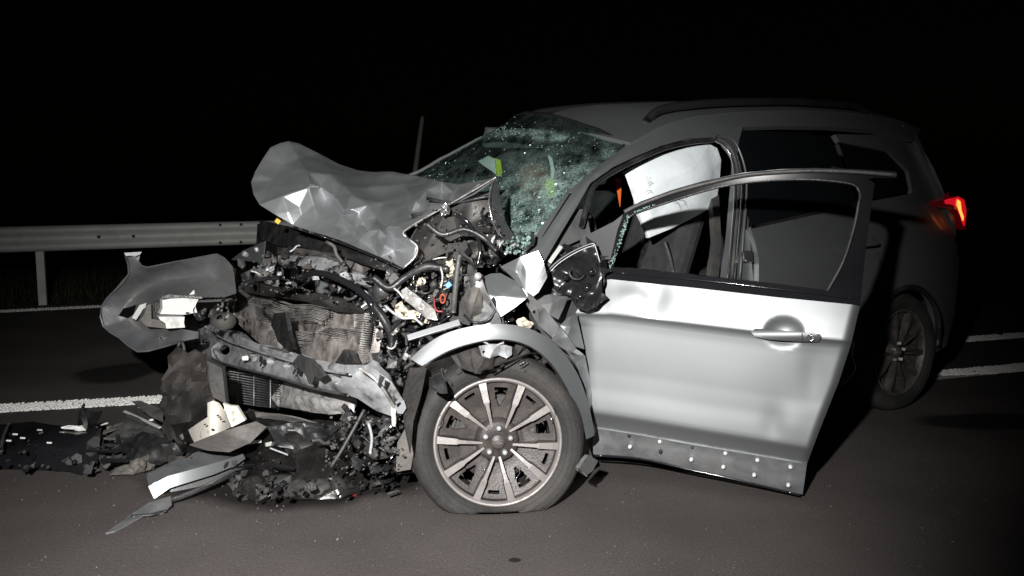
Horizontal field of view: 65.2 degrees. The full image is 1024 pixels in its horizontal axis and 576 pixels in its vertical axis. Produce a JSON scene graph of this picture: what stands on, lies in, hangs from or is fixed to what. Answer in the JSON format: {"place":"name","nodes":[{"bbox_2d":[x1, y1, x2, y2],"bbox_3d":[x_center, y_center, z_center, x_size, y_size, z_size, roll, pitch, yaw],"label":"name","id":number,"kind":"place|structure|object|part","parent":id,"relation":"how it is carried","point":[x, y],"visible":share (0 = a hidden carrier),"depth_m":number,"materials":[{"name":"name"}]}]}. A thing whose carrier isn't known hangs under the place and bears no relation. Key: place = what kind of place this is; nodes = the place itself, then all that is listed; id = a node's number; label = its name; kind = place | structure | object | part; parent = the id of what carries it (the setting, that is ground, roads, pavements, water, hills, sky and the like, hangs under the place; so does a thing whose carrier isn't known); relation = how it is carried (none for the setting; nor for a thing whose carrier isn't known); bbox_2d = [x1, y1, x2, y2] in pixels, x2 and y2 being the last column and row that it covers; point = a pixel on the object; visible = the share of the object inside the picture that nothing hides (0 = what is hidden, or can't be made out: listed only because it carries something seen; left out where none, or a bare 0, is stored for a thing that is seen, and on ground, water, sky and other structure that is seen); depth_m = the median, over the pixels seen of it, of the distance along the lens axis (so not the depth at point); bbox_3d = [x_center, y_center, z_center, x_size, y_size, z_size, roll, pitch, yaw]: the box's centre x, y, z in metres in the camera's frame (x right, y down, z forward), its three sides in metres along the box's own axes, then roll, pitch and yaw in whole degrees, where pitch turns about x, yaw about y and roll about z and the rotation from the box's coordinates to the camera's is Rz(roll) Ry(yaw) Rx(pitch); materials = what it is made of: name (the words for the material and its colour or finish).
{"place":"outdoors","nodes":[
{"label":"outdoors","id":0,"kind":"place"},
{"bbox_2d":[0,258,1023,575],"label":"road","id":1,"kind":"structure","parent":0,"point":[872,480],"depth_m":3.17,"materials":[{"name":"grey asphalt"}]},
{"bbox_2d":[0,421,167,474],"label":"debris","id":2,"kind":"object","parent":1,"relation":"on","point":[45,443],"visible":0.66,"depth_m":3.69,"materials":[{"name":"grey plastic"}]},
{"bbox_2d":[61,425,85,430],"bbox_3d":[-2.081,0.664,3.816,0.127,0.022,0.057,0,6,0],"label":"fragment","id":3,"kind":"object","parent":2,"relation":"on","point":[78,428],"visible":0.93,"depth_m":3.80,"materials":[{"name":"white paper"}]},
{"bbox_2d":[77,403,101,430],"bbox_3d":[-2.000,0.623,3.799,0.100,0.277,0.485,-4,7,-32],"label":"black lump","id":4,"kind":"object","parent":2,"relation":"on","point":[87,419],"visible":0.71,"depth_m":3.74,"materials":[{"name":"plastic"}]},
{"bbox_2d":[106,414,163,442],"bbox_3d":[-1.862,0.720,3.952,0.415,0.115,0.195,4,7,32],"label":"torn plastic","id":5,"kind":"object","parent":2,"relation":"on","point":[131,425],"visible":0.56,"depth_m":3.98,"materials":[{"name":"black plastic"}]},
{"bbox_2d":[101,426,120,433],"bbox_3d":[-1.964,0.696,3.946,0.030,0.009,0.150,2,6,20],"label":"metal strip","id":6,"kind":"object","parent":5,"relation":"on","point":[110,430],"visible":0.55,"depth_m":3.92,"materials":[{"name":"grey metal"}]},
{"bbox_2d":[123,410,160,428],"bbox_3d":[-1.912,0.677,4.128,0.460,0.009,0.016,6,8,44],"label":"metal strip","id":7,"kind":"object","parent":5,"relation":"on","point":[147,421],"visible":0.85,"depth_m":4.09,"materials":[{"name":"silver metal"}]},
{"bbox_2d":[132,401,163,421],"bbox_3d":[-1.822,0.621,4.067,0.252,0.076,0.070,4,7,32],"label":"torn plastic","id":8,"kind":"object","parent":5,"relation":"on","point":[154,412],"visible":0.98,"depth_m":4.06,"materials":[{"name":"black plastic"}]},
{"bbox_2d":[105,431,183,466],"bbox_3d":[-1.712,0.744,3.656,0.523,0.152,0.147,4,7,36],"label":"torn plastic","id":9,"kind":"object","parent":2,"relation":"on","point":[158,450],"visible":0.78,"depth_m":3.61,"materials":[{"name":"black plastic"}]},
{"bbox_2d":[109,454,154,475],"bbox_3d":[-1.649,0.785,3.590,0.114,0.082,0.271,6,8,45],"label":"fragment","id":10,"kind":"object","parent":1,"relation":"on","point":[137,465],"visible":0.8,"depth_m":3.55,"materials":[{"name":"grey plastic"}]},
{"bbox_2d":[106,496,171,533],"bbox_3d":[-1.426,0.868,3.066,0.096,0.040,0.307,3,7,24],"label":"pointed strip","id":11,"kind":"object","parent":1,"relation":"on","point":[158,505],"visible":1,"depth_m":3.11,"materials":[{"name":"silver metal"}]},
{"bbox_2d":[131,510,166,516],"bbox_3d":[-1.401,0.874,3.089,0.127,0.014,0.024,-3,7,-25],"label":"splinter","id":12,"kind":"object","parent":1,"relation":"on","point":[150,514],"visible":1,"depth_m":3.08,"materials":[{"name":"black plastic"}]},
{"bbox_2d":[147,451,244,502],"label":"bumper trim","id":13,"kind":"structure","parent":1,"relation":"on","point":[199,465],"depth_m":3.41,"materials":[{"name":"silver metal"}]},
{"bbox_2d":[0,424,413,498],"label":"wreckage bits","id":14,"kind":"object","parent":1,"relation":"on","point":[310,486],"visible":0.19,"depth_m":3.46,"materials":[{"name":"black plastic"}]},
{"bbox_2d":[18,440,398,496],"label":"wreckage bits","id":15,"kind":"object","parent":1,"relation":"on","point":[77,457],"visible":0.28,"depth_m":3.44,"materials":[{"name":"grey plastic"}]},
{"bbox_2d":[172,436,371,498],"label":"wreckage bits","id":16,"kind":"object","parent":1,"relation":"on","point":[275,494],"visible":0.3,"depth_m":3.10,"materials":[{"name":"grey plastic"}]},
{"bbox_2d":[0,214,550,304],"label":"guardrail","id":17,"kind":"object","parent":1,"relation":"on","point":[39,241],"visible":0.51,"depth_m":9.92,"materials":[{"name":"grey metal"}]},
{"bbox_2d":[227,475,337,501],"bbox_3d":[-0.912,0.816,3.308,0.592,0.086,0.227,0,6,0],"label":"debris","id":18,"kind":"object","parent":1,"relation":"on","point":[324,487],"visible":0.51,"depth_m":3.25,"materials":[{"name":"grey plastic"}]},
{"bbox_2d":[161,410,404,501],"bbox_3d":[-1.158,0.708,3.540,1.370,0.246,0.597,1,6,14],"label":"undertray","id":19,"kind":"object","parent":1,"relation":"on","point":[309,462],"visible":0.52,"depth_m":3.42,"materials":[{"name":"black plastic"}]},
{"bbox_2d":[189,399,246,441],"bbox_3d":[-1.328,0.578,3.467,0.370,0.234,0.159,4,7,33],"label":"plastic duct","id":20,"kind":"object","parent":19,"relation":"on","point":[217,420],"visible":0.93,"depth_m":3.41,"materials":[{"name":"white plastic"}]},
{"bbox_2d":[190,421,266,451],"bbox_3d":[-1.195,0.634,3.374,0.312,0.120,0.045,-2,6,-17],"label":"panel shard","id":21,"kind":"object","parent":19,"relation":"on","point":[230,440],"visible":1,"depth_m":3.37,"materials":[{"name":"grey plastic"}]},
{"bbox_2d":[246,440,287,455],"bbox_3d":[-1.023,0.713,3.548,0.439,0.134,0.185,0,6,0],"label":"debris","id":22,"kind":"object","parent":19,"relation":"on","point":[267,444],"visible":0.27,"depth_m":3.52,"materials":[{"name":"beige plastic"}]},
{"bbox_2d":[255,412,316,422],"bbox_3d":[-0.997,0.582,3.552,0.309,0.055,0.034,1,6,9],"label":"floor strip","id":23,"kind":"object","parent":19,"relation":"on","point":[281,417],"visible":0.84,"depth_m":3.55,"materials":[{"name":"grey plastic"}]},
{"bbox_2d":[267,421,338,448],"bbox_3d":[-0.902,0.639,3.475,0.318,0.113,0.094,-1,6,-13],"label":"hanging plate","id":24,"kind":"object","parent":19,"relation":"on","point":[309,431],"visible":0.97,"depth_m":3.47,"materials":[{"name":"black plastic"}]},
{"bbox_2d":[389,480,398,493],"bbox_3d":[-0.515,0.833,3.451,0.032,0.030,0.253,-3,7,-24],"label":"black shard","id":25,"kind":"object","parent":1,"relation":"on","point":[393,484],"visible":0.43,"depth_m":3.43,"materials":[{"name":"plastic"}]},
{"bbox_2d":[412,116,423,175],"bbox_3d":[-1.078,-0.769,8.610,0.357,2.156,0.088,-6,8,-44],"label":"marker pole","id":26,"kind":"object","parent":1,"relation":"on","point":[417,151],"visible":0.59,"depth_m":8.58,"materials":[{"name":"black plastic"}]},
{"bbox_2d":[1,334,1006,411],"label":"lane line","id":27,"kind":"object","parent":1,"relation":"on","point":[151,403],"visible":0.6,"depth_m":4.79,"materials":[{"name":"paint"}]},
{"bbox_2d":[0,332,1023,412],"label":"lane line lumps","id":28,"kind":"object","parent":27,"relation":"on","point":[42,405],"visible":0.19,"depth_m":4.86,"materials":[{"name":"white paint"}]},
{"bbox_2d":[6,443,1005,569],"bbox_3d":[-0.187,0.845,3.445,4.898,0.010,1.825,1,6,8],"label":"glass grit","id":29,"kind":"object","parent":1,"relation":"on","point":[370,507],"visible":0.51,"depth_m":3.16,"materials":[{"name":"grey glass"}]},
{"bbox_2d":[0,260,1023,312],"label":"edge line","id":30,"kind":"object","parent":1,"relation":"on","point":[228,299],"visible":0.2,"depth_m":9.55,"materials":[{"name":"paint"}]},
{"bbox_2d":[0,298,231,312],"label":"painted road line","id":31,"kind":"object","parent":30,"relation":"on","point":[76,307],"visible":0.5,"depth_m":9.26,"materials":[{"name":"white paint"}]},
{"bbox_2d":[17,424,1014,575],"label":"road grit","id":32,"kind":"object","parent":1,"relation":"on","point":[519,517],"visible":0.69,"depth_m":2.92,"materials":[{"name":"grey stone"}]},
{"bbox_2d":[99,97,966,513],"bbox_3d":[0.018,-0.244,4.736,5.526,1.919,4.087,1,6,10],"label":"wrecked car","id":33,"kind":"object","parent":1,"relation":"on","point":[685,311],"visible":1,"depth_m":3.43,"materials":[{"name":"silver metal"}]},
{"bbox_2d":[478,149,559,213],"bbox_3d":[0.096,-0.614,4.572,0.212,0.374,0.913,-3,7,-28],"label":"safety jacket","id":34,"kind":"object","parent":33,"relation":"in","point":[511,163],"visible":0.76,"depth_m":4.69,"materials":[{"name":"fabric"}]},
{"bbox_2d":[516,162,549,200],"bbox_3d":[0.122,-0.570,4.286,0.204,0.206,0.190,4,7,33],"label":"leather glove","id":35,"kind":"object","parent":34,"relation":"on","point":[530,171],"visible":0.81,"depth_m":4.22,"materials":[{"name":"beige leather"}]},
{"bbox_3d":[0.076,-0.102,5.336,1.600,0.760,0.060,-4,7,-32],"label":"far door panel","id":36,"kind":"part","parent":33,"relation":"part of","materials":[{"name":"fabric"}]},
{"bbox_2d":[614,178,621,205],"bbox_3d":[0.535,-0.482,4.044,0.045,0.144,0.005,-4,7,-33],"label":"orange pennant","id":37,"kind":"object","parent":33,"relation":"hanging from","point":[618,182],"visible":1,"depth_m":4.04,"materials":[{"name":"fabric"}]},
{"bbox_3d":[0.764,0.178,3.230,1.387,1.321,0.259,2,6,20],"label":"front door","id":38,"kind":"part","parent":33,"relation":"part of","materials":[{"name":"silver metal"}]},
{"bbox_3d":[1.556,-0.207,4.263,1.075,1.270,0.347,-4,7,-32],"label":"rear door","id":39,"kind":"part","parent":33,"relation":"part of","materials":[{"name":"silver metal"}]},
{"bbox_2d":[927,364,1021,380],"bbox_3d":[8.714,0.404,7.674,13.526,0.001,0.200,-2,6,-20],"label":"merge line","id":40,"kind":"object","parent":1,"relation":"on","point":[938,377],"visible":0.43,"depth_m":5.60,"materials":[{"name":"paint"}]},
{"bbox_2d":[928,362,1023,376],"bbox_3d":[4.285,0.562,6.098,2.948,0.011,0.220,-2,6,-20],"label":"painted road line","id":41,"kind":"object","parent":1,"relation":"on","point":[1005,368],"visible":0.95,"depth_m":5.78,"materials":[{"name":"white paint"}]},
{"bbox_2d":[0,211,1023,306],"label":"ground","id":42,"kind":"structure","parent":0,"point":[987,235],"depth_m":22.49,"materials":[{"name":"soil"}]},
{"bbox_2d":[0,263,255,306],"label":"verge grass","id":43,"kind":"structure","parent":42,"relation":"on","point":[75,286],"depth_m":11.82,"materials":[{"name":"plant"}]},
{"bbox_2d":[0,0,1023,210],"label":"sky","id":44,"kind":"structure","parent":0,"point":[106,105],"materials":[{"name":"black"}]}
]}

